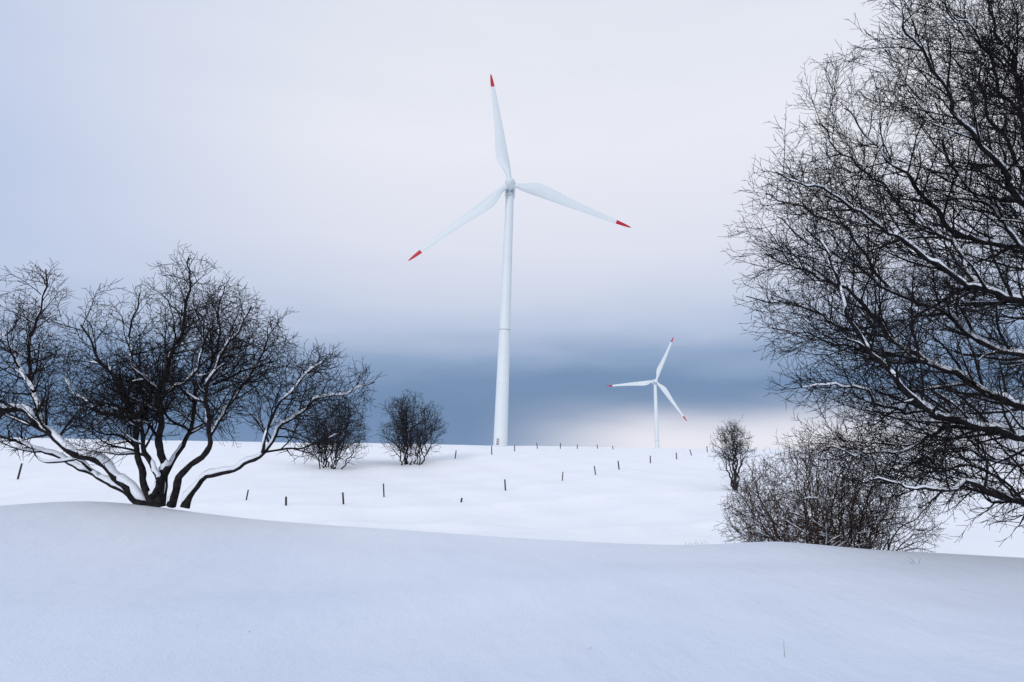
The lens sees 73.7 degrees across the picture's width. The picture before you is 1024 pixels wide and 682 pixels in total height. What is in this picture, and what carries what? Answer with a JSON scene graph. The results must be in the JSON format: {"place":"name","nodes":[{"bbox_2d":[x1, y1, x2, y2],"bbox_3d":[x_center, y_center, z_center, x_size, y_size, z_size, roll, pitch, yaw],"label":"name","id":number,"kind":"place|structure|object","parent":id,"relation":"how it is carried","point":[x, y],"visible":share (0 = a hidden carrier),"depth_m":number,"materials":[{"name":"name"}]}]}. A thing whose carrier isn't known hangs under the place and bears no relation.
{"place":"outdoors","nodes":[
{"label":"outdoors","id":0,"kind":"place"},
{"bbox_2d":[0,438,1023,681],"bbox_3d":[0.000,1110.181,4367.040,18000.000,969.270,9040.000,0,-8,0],"label":"snow ground","id":1,"kind":"structure","parent":0,"point":[538,570],"depth_m":8.38,"materials":[{"name":"white snow"}]},
{"bbox_2d":[17,463,22,478],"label":"fence post","id":2,"kind":"object","parent":1,"relation":"on","point":[19,472],"visible":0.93,"depth_m":95.30,"materials":[{"name":"grey wood"}]},
{"bbox_2d":[0,244,384,508],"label":"bare tree","id":3,"kind":"object","parent":1,"relation":"on","point":[160,390],"visible":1,"depth_m":12.63,"materials":[{"name":"black plant"}]},
{"bbox_2d":[290,398,374,468],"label":"bare tree","id":4,"kind":"object","parent":1,"relation":"on","point":[336,460],"visible":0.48,"depth_m":111.00,"materials":[{"name":"grey plant"}]},
{"bbox_2d":[376,389,448,464],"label":"bare tree","id":5,"kind":"object","parent":1,"relation":"on","point":[404,433],"visible":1,"depth_m":119.75,"materials":[{"name":"grey plant"}]},
{"bbox_2d":[408,74,630,445],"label":"wind turbine","id":6,"kind":"object","parent":1,"relation":"on","point":[509,186],"visible":0.98,"depth_m":216.77,"materials":[{"name":"white paint"}]},
{"bbox_2d":[609,337,686,447],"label":"wind turbine","id":7,"kind":"object","parent":1,"relation":"on","point":[654,382],"visible":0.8,"depth_m":571.50,"materials":[{"name":"white paint"}]},
{"bbox_2d":[707,415,759,490],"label":"bare tree","id":8,"kind":"object","parent":1,"relation":"on","point":[734,447],"visible":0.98,"depth_m":82.79,"materials":[{"name":"grey plant"}]},
{"bbox_2d":[712,425,948,552],"bbox_3d":[6.777,3.445,14.631,4.643,3.395,4.134,0,-8,0],"label":"snowy shrub","id":9,"kind":"object","parent":1,"relation":"on","point":[825,533],"visible":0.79,"depth_m":14.23,"materials":[{"name":"brown plant"}]},
{"bbox_2d":[720,0,1023,546],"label":"bare tree","id":10,"kind":"object","parent":1,"relation":"on","point":[879,354],"visible":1,"depth_m":12.52,"materials":[{"name":"black plant"}]},
{"bbox_2d":[0,0,1023,453],"label":"sky","id":11,"kind":"structure","parent":0,"point":[308,150],"materials":[{"name":"grey"}]}
]}

